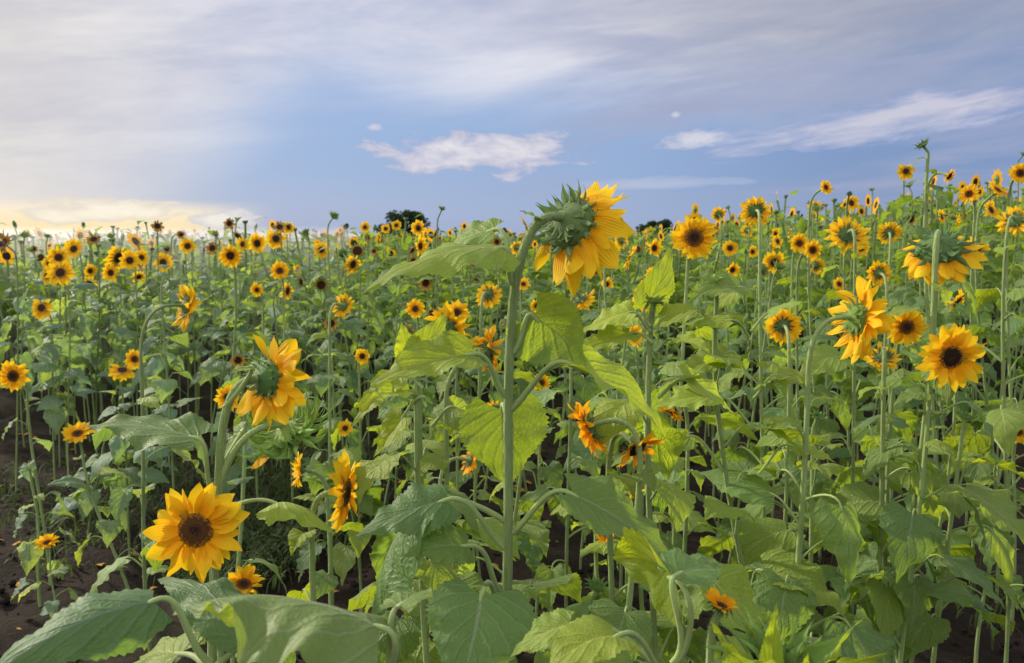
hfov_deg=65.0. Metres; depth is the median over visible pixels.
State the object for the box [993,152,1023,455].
sunflower
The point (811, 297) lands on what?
sunflower
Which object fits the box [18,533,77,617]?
sunflower
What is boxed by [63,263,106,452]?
sunflower
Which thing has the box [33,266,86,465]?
sunflower
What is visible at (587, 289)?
sunflower
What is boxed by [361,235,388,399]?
sunflower
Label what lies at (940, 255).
sunflower
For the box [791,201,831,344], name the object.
sunflower
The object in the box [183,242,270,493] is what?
sunflower
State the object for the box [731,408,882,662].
sunflower
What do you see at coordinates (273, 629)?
sunflower
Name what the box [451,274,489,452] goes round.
sunflower
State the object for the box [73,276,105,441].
sunflower
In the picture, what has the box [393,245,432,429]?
sunflower
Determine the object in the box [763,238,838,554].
sunflower
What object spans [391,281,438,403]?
sunflower
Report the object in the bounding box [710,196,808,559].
sunflower
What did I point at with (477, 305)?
sunflower
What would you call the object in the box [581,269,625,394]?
sunflower
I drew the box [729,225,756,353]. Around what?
sunflower
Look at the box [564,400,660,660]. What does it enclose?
sunflower
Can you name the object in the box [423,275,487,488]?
sunflower
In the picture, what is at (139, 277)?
sunflower
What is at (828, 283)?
sunflower
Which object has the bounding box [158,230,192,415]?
sunflower
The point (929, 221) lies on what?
sunflower
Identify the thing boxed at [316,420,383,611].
sunflower
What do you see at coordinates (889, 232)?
sunflower
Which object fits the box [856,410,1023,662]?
sunflower
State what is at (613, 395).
sunflower
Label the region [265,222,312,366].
sunflower
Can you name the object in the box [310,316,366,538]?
sunflower
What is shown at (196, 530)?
sunflower
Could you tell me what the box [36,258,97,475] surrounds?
sunflower
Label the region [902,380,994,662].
sunflower
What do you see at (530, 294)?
sunflower
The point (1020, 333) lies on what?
sunflower
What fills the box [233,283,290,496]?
sunflower
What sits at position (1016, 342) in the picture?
sunflower
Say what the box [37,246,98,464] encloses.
sunflower
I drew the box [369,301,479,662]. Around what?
sunflower
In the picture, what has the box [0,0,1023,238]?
sky
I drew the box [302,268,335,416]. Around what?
sunflower
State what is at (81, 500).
sunflower
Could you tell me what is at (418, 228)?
sunflower
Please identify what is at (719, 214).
sunflower
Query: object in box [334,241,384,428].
sunflower
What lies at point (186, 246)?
sunflower
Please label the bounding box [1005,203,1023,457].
sunflower
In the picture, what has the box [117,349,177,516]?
sunflower
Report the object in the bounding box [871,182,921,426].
sunflower
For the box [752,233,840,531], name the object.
sunflower
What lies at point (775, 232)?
sunflower
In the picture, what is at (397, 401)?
sunflower
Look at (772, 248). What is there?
sunflower
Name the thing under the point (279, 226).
sunflower
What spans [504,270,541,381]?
sunflower
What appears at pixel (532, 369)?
sunflower
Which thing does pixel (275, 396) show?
sunflower
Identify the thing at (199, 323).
sunflower
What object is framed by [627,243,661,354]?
sunflower
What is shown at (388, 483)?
sunflower
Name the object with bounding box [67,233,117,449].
sunflower
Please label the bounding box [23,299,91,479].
sunflower
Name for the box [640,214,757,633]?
sunflower
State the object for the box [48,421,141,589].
sunflower
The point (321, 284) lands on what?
sunflower
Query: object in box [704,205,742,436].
sunflower
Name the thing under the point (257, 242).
sunflower
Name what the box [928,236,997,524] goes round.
sunflower
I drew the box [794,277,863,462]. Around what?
sunflower
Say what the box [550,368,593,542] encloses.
sunflower
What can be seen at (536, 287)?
sunflower
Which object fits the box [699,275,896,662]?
sunflower
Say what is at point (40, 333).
sunflower
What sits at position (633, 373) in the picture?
sunflower
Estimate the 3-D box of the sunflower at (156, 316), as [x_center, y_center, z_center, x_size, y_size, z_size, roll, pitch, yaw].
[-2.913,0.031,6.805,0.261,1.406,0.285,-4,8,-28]
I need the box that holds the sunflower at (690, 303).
[662,256,705,376]
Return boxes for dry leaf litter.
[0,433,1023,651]
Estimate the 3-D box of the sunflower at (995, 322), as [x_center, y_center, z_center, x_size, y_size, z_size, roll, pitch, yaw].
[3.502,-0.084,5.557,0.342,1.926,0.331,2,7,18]
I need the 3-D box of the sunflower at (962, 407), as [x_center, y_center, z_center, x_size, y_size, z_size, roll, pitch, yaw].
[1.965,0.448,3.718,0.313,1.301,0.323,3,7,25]
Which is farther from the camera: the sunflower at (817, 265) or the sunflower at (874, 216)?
the sunflower at (874, 216)
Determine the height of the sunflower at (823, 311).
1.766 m
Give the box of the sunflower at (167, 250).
[135,245,177,414]
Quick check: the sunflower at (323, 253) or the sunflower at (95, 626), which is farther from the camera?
the sunflower at (323, 253)
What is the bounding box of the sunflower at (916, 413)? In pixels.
[894,277,936,444]
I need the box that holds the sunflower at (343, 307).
[295,292,377,605]
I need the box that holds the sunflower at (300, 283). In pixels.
[279,275,316,453]
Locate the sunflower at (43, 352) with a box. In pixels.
[19,247,56,428]
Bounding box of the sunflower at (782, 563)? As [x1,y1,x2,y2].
[612,268,844,652]
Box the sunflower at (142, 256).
[119,249,165,388]
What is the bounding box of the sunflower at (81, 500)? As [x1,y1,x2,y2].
[51,441,131,545]
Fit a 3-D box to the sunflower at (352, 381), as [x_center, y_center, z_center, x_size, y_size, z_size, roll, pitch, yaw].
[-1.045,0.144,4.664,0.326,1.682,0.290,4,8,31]
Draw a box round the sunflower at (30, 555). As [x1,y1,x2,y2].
[11,465,74,606]
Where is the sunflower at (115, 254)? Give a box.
[89,246,125,414]
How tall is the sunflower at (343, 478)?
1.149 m
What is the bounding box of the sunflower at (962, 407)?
[902,289,970,472]
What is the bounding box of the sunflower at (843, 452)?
[819,191,902,476]
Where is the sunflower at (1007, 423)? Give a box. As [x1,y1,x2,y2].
[941,205,1023,662]
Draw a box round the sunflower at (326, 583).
[290,452,363,604]
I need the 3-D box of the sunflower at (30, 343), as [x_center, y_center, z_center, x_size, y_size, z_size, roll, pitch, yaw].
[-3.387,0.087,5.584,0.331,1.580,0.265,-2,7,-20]
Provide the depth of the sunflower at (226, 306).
7.07 m
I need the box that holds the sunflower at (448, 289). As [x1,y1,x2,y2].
[442,277,472,396]
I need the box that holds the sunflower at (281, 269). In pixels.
[246,260,310,502]
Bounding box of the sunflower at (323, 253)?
[300,242,350,459]
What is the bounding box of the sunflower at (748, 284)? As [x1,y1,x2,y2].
[732,223,765,436]
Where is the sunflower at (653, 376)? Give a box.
[633,302,680,472]
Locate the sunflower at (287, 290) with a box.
[264,282,308,498]
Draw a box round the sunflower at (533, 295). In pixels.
[527,254,563,448]
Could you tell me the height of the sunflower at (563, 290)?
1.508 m
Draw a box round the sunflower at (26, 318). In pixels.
[0,254,35,436]
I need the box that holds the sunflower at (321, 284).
[300,276,353,486]
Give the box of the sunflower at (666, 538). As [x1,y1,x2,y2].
[658,340,716,573]
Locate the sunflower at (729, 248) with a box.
[706,240,751,446]
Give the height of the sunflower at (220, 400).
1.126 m
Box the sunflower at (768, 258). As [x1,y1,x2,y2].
[750,251,786,517]
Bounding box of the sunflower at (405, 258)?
[391,256,411,342]
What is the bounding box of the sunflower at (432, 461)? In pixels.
[364,324,546,612]
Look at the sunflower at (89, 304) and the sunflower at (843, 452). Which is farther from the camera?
the sunflower at (89, 304)
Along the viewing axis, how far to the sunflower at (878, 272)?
2.90 m
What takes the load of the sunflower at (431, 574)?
on the ground
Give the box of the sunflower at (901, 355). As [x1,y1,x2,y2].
[900,216,923,404]
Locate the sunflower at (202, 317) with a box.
[178,242,211,409]
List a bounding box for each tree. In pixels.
[375,209,430,235]
[636,218,672,237]
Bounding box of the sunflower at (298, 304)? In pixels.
[271,294,299,334]
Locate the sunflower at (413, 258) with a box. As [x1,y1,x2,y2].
[401,256,443,388]
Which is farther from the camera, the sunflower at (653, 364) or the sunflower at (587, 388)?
the sunflower at (653, 364)
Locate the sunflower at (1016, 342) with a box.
[988,277,1023,482]
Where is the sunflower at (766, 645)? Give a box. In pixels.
[701,603,886,662]
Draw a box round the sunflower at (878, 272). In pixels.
[829,260,922,551]
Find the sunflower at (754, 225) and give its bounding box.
[733,224,763,411]
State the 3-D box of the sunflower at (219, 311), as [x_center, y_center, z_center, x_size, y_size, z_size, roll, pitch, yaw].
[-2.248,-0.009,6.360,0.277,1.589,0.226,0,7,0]
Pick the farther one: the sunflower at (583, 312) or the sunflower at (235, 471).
the sunflower at (583, 312)
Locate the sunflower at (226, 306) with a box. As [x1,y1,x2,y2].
[221,272,259,387]
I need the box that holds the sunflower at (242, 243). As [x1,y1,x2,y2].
[221,237,271,392]
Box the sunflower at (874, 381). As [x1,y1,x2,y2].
[858,269,915,485]
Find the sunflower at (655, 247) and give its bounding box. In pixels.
[627,238,675,471]
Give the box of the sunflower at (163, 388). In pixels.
[133,274,203,489]
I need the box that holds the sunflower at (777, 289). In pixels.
[753,225,785,347]
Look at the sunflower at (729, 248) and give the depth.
4.86 m
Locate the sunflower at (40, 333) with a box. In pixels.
[25,233,66,434]
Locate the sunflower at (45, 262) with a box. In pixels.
[36,258,72,439]
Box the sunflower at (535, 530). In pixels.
[457,400,549,591]
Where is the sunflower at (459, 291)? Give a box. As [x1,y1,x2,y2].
[455,265,479,395]
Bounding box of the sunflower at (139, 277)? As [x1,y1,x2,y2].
[118,270,162,413]
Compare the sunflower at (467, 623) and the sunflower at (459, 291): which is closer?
the sunflower at (467, 623)
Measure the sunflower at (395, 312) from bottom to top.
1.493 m
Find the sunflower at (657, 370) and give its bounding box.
[618,266,669,516]
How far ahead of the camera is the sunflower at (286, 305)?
6.11 m
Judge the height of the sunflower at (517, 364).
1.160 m
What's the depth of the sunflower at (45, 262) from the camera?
5.67 m
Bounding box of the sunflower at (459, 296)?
[441,265,475,398]
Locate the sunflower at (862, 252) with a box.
[831,243,877,460]
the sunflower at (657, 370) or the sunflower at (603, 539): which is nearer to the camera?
the sunflower at (603, 539)
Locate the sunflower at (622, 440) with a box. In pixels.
[618,290,676,523]
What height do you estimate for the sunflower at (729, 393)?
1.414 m
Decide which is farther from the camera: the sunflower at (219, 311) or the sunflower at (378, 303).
the sunflower at (378, 303)
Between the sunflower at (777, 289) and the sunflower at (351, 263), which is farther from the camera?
the sunflower at (777, 289)
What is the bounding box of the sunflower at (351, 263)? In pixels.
[317,255,375,429]
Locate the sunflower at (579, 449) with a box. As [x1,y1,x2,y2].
[563,245,636,587]
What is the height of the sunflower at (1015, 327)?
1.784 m
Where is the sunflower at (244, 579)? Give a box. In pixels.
[228,564,264,594]
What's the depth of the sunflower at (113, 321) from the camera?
6.58 m
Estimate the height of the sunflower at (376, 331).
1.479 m
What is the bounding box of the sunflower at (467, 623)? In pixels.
[356,180,667,662]
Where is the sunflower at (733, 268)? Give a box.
[708,261,754,449]
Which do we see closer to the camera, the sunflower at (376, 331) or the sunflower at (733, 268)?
the sunflower at (733, 268)
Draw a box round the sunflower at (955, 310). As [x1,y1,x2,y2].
[915,216,974,408]
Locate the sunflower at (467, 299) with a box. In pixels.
[460,264,477,385]
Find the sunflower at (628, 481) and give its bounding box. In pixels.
[534,431,687,662]
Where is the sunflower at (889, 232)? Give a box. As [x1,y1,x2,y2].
[855,221,926,585]
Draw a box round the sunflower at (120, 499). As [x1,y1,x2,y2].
[89,284,205,651]
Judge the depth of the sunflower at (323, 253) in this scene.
4.87 m
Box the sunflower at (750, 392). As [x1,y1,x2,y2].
[712,258,788,563]
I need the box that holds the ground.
[0,239,1023,662]
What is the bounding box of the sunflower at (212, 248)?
[195,241,240,441]
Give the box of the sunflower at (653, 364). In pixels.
[634,258,660,384]
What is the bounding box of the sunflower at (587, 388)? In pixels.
[549,350,619,475]
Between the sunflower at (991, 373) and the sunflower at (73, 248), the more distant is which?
the sunflower at (73, 248)
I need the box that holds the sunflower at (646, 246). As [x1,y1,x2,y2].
[645,242,673,381]
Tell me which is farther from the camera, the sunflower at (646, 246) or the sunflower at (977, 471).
the sunflower at (646, 246)
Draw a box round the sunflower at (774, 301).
[739,240,793,376]
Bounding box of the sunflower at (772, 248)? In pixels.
[741,243,776,408]
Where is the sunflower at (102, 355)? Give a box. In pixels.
[61,244,103,412]
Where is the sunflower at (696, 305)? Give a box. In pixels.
[686,225,720,442]
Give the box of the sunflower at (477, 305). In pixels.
[471,272,505,373]
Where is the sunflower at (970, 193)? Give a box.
[929,183,1023,591]
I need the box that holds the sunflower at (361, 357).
[303,348,400,612]
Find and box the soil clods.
[0,418,1023,662]
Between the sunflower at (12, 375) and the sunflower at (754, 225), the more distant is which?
the sunflower at (754, 225)
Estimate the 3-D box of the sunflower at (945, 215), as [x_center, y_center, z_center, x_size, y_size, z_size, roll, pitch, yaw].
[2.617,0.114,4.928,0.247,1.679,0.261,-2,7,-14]
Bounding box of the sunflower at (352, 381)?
[303,211,366,448]
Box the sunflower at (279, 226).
[265,220,308,474]
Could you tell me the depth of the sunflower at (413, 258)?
5.17 m
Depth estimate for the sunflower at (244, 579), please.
1.39 m
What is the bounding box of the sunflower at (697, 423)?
[679,276,734,496]
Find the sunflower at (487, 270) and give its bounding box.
[464,268,498,351]
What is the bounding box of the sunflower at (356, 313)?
[344,257,380,421]
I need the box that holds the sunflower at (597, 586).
[583,574,608,602]
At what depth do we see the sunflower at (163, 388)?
3.58 m
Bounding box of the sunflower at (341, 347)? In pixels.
[315,247,361,440]
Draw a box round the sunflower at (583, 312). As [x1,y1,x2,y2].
[551,284,586,447]
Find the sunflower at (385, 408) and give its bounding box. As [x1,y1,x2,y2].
[372,319,434,532]
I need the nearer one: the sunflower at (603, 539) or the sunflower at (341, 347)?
the sunflower at (603, 539)
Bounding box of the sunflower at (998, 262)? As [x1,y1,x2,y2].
[962,182,1002,387]
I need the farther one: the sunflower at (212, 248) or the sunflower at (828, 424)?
the sunflower at (212, 248)
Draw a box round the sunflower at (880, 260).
[875,218,904,363]
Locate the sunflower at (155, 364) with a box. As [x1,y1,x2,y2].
[131,281,186,484]
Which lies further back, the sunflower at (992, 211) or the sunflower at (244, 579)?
the sunflower at (992, 211)
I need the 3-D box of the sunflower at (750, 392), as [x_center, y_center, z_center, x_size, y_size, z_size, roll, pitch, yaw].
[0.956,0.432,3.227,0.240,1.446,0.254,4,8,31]
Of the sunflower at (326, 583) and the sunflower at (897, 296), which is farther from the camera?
the sunflower at (897, 296)
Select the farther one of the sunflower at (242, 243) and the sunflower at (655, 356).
the sunflower at (242, 243)
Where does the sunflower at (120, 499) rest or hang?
on the ground
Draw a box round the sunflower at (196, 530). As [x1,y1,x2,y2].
[142,482,249,660]
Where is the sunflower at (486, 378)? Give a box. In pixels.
[477,304,514,490]
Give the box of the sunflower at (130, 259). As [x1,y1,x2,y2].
[111,250,158,415]
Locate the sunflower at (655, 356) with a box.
[623,252,660,392]
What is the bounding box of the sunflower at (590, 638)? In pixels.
[510,526,721,662]
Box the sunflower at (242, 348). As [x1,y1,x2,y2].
[189,264,253,462]
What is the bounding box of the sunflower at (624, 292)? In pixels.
[596,247,628,362]
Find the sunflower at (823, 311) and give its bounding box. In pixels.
[793,203,832,425]
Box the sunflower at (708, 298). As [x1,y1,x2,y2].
[688,257,713,413]
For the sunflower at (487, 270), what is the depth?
6.04 m
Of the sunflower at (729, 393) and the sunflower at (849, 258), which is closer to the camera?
the sunflower at (729, 393)
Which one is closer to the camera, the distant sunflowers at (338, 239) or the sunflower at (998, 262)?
the sunflower at (998, 262)
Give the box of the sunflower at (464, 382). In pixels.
[449,266,485,465]
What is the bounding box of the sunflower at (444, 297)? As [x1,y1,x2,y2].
[416,205,464,470]
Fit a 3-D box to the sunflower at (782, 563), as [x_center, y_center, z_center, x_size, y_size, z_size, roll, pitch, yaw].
[0.541,0.589,1.824,0.440,1.463,0.469,-5,8,-35]
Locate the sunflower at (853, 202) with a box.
[819,195,859,449]
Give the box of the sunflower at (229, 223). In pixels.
[214,218,261,455]
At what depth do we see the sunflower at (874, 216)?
6.48 m
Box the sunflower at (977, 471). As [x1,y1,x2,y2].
[923,178,1023,602]
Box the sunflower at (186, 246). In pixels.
[171,237,224,450]
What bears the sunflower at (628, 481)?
on the ground
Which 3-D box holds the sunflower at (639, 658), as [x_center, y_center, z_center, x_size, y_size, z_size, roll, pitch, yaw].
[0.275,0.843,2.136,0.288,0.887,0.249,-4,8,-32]
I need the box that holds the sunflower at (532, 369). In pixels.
[508,290,534,376]
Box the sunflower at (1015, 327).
[991,192,1023,475]
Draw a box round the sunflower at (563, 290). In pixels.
[551,278,581,417]
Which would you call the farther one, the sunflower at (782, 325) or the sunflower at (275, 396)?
the sunflower at (782, 325)
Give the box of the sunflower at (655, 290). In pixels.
[550,247,766,662]
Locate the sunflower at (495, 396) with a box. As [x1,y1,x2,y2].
[449,307,502,576]
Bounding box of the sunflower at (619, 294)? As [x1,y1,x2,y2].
[601,240,627,365]
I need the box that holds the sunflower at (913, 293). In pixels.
[882,213,922,451]
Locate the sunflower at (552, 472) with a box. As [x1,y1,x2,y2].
[516,373,573,614]
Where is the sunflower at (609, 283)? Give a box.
[583,277,613,467]
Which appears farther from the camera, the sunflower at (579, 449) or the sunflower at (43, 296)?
the sunflower at (43, 296)
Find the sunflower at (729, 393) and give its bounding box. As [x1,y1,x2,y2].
[716,262,778,534]
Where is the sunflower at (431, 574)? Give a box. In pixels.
[348,312,502,662]
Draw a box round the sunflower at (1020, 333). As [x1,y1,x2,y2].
[1005,242,1023,389]
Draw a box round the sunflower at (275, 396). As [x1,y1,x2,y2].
[85,334,335,662]
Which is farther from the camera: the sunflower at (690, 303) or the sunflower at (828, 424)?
the sunflower at (690, 303)
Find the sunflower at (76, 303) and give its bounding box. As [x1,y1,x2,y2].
[58,239,92,421]
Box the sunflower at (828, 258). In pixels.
[817,199,849,416]
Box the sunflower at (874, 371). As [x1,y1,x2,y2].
[866,217,909,390]
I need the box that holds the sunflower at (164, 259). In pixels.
[143,252,190,459]
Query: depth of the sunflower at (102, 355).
6.89 m
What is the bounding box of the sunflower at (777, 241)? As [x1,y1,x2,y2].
[747,235,786,452]
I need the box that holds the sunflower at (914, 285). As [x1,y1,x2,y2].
[904,219,923,410]
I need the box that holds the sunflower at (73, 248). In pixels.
[54,239,103,453]
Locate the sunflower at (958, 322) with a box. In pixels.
[940,220,970,403]
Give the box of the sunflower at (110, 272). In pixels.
[96,263,140,461]
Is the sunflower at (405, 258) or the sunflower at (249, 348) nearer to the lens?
the sunflower at (405, 258)
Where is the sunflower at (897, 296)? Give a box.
[882,137,977,613]
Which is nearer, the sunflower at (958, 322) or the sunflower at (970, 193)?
the sunflower at (970, 193)
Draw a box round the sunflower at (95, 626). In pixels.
[0,576,246,662]
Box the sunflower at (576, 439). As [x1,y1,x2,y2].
[572,345,628,568]
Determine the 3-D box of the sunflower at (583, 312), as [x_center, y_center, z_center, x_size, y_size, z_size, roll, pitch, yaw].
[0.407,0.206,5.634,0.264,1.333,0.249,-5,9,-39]
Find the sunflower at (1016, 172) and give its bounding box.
[965,163,1023,620]
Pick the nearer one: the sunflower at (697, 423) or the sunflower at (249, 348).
the sunflower at (697, 423)
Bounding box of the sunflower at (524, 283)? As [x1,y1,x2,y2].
[491,278,543,493]
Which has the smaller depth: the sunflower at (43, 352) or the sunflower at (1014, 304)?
the sunflower at (1014, 304)
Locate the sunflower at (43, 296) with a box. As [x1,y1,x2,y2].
[23,245,51,399]
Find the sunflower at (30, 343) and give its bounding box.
[0,230,50,446]
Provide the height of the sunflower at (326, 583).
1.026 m
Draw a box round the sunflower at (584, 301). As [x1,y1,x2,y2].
[516,289,619,612]
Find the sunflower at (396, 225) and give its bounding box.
[377,220,413,349]
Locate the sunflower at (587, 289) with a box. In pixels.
[566,272,598,446]
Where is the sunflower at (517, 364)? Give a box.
[496,316,544,492]
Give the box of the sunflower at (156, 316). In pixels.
[151,253,181,414]
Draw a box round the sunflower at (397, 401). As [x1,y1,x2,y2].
[381,322,442,495]
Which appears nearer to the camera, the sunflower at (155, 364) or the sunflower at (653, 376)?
the sunflower at (653, 376)
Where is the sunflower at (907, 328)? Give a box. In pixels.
[853,310,952,621]
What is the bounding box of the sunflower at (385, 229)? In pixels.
[370,224,403,410]
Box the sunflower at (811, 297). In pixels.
[771,180,851,561]
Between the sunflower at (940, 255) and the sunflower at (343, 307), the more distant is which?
the sunflower at (343, 307)
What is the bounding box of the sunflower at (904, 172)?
[874,164,915,414]
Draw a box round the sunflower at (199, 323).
[189,252,225,415]
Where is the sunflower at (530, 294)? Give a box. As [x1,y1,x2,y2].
[523,274,535,371]
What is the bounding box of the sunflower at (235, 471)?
[208,353,262,536]
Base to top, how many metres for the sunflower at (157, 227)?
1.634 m
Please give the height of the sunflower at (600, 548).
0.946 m
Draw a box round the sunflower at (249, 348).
[228,244,257,392]
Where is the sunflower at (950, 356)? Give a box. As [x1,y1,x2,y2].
[839,323,1004,662]
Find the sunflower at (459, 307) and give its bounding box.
[424,299,502,573]
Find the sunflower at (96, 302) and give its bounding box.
[77,255,122,422]
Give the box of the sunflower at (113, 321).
[98,282,134,415]
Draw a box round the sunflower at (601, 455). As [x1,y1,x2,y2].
[579,325,643,591]
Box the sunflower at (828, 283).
[803,201,843,335]
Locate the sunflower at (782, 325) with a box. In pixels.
[737,309,839,636]
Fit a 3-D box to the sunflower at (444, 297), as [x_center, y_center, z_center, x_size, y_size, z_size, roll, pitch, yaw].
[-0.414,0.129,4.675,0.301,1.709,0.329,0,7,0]
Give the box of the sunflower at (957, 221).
[928,214,965,416]
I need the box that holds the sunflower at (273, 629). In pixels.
[186,588,432,662]
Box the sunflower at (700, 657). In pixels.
[623,401,744,662]
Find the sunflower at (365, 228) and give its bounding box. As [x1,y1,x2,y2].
[347,221,385,450]
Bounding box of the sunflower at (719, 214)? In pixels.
[694,206,734,433]
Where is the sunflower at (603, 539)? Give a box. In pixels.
[596,533,628,608]
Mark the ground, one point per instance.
(80, 583)
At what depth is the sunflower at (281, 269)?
4.29 m
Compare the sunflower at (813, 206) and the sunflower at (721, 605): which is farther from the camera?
the sunflower at (813, 206)
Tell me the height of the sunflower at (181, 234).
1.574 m
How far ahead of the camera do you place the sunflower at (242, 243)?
5.66 m
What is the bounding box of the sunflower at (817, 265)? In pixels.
[794,256,829,459]
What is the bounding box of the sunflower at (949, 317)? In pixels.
[876,169,982,574]
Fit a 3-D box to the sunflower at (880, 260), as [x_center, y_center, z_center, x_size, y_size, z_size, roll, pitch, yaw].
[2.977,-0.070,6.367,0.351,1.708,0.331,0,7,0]
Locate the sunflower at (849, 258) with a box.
[838,218,881,411]
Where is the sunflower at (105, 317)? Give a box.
[100,232,135,413]
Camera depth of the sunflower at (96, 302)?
6.11 m
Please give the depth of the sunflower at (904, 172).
4.96 m
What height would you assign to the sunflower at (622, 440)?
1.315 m
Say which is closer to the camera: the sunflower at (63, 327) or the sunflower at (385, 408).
the sunflower at (385, 408)
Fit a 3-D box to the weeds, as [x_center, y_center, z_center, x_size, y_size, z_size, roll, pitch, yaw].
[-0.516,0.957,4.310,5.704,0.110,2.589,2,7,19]
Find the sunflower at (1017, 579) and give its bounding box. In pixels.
[942,429,1023,662]
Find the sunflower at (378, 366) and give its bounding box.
[374,241,430,455]
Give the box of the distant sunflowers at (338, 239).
[0,168,1023,375]
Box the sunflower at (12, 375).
[0,360,80,583]
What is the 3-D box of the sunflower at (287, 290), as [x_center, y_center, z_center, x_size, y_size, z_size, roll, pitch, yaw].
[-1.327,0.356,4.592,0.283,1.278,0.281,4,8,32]
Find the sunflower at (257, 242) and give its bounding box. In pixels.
[237,232,271,371]
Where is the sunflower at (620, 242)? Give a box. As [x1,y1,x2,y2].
[614,236,652,370]
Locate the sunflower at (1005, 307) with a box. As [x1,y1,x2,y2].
[985,209,1023,407]
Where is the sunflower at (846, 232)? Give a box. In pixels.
[800,215,922,614]
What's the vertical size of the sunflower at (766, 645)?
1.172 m
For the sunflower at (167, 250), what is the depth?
6.52 m
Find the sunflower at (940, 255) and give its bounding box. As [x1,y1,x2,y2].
[823,219,1023,662]
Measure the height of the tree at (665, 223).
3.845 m
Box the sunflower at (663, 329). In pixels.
[635,250,671,381]
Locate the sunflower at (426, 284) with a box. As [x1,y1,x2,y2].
[408,275,438,439]
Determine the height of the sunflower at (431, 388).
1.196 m
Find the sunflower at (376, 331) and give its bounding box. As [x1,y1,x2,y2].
[348,244,389,431]
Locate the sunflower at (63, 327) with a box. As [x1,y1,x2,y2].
[50,283,78,399]
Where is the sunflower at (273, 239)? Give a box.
[263,230,300,369]
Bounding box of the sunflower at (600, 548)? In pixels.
[585,478,673,662]
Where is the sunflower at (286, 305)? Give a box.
[261,244,299,367]
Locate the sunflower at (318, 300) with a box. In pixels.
[291,228,323,411]
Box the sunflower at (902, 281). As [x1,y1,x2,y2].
[886,212,924,375]
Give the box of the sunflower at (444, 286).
[436,277,469,338]
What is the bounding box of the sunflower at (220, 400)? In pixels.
[173,384,286,662]
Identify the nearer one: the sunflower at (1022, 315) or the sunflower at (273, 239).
the sunflower at (1022, 315)
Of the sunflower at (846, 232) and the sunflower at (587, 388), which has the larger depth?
the sunflower at (587, 388)
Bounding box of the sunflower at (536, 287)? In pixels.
[518,254,553,408]
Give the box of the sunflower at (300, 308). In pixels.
[280,264,317,367]
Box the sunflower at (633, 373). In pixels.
[607,270,636,377]
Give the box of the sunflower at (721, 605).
[704,587,745,662]
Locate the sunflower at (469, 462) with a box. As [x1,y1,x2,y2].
[401,452,517,662]
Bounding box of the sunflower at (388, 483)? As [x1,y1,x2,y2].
[378,313,446,504]
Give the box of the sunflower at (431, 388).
[405,306,450,464]
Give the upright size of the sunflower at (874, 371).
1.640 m
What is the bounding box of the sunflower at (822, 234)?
[798,206,836,434]
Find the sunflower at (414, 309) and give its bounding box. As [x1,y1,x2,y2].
[377,298,453,484]
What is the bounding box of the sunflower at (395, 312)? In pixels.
[364,243,420,480]
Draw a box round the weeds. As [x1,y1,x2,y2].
[0,437,1023,649]
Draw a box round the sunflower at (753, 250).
[735,245,762,432]
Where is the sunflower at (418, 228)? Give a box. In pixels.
[395,219,429,382]
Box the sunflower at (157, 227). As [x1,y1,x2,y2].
[142,220,180,473]
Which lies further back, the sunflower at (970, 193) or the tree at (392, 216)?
the tree at (392, 216)
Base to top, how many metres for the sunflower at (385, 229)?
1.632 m
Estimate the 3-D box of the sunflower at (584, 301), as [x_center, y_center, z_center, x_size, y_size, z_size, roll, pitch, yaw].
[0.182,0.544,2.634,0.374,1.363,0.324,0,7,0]
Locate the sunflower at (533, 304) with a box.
[502,300,557,408]
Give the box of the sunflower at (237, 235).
[228,230,261,361]
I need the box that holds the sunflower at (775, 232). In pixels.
[755,228,793,406]
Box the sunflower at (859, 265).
[832,258,864,419]
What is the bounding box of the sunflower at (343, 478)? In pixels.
[287,450,360,601]
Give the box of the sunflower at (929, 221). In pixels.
[912,218,934,370]
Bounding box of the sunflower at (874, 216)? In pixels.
[858,187,882,284]
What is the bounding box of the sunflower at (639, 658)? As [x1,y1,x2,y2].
[580,493,646,662]
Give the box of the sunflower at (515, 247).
[502,241,530,384]
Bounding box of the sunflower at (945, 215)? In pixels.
[921,213,953,403]
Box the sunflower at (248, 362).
[245,279,279,383]
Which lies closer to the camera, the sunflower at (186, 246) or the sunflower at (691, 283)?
the sunflower at (186, 246)
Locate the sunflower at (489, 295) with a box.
[429,283,542,571]
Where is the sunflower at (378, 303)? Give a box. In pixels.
[356,247,387,375]
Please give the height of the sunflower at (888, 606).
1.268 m
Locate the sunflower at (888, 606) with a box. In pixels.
[824,341,939,636]
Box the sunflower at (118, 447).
[90,364,169,556]
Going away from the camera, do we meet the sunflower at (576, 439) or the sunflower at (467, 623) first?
the sunflower at (467, 623)
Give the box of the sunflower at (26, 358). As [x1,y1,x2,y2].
[0,233,42,491]
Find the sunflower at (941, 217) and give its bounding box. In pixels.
[924,209,969,419]
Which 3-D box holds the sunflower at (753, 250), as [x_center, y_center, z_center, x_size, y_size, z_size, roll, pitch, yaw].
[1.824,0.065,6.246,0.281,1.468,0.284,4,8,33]
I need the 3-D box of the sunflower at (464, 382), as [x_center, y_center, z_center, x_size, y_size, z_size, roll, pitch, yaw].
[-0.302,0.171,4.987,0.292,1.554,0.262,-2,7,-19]
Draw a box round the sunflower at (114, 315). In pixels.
[110,274,144,408]
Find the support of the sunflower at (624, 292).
on the ground
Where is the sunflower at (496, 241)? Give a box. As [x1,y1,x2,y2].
[485,237,509,472]
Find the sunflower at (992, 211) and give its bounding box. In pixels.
[949,199,1005,431]
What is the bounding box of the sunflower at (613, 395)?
[608,280,665,531]
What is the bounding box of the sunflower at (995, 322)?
[986,195,1023,369]
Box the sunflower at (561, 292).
[555,280,582,439]
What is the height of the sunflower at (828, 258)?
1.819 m
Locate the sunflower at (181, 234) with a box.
[163,230,211,412]
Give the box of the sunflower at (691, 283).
[683,254,715,410]
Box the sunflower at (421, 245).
[391,235,428,350]
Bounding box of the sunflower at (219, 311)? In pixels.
[209,230,241,411]

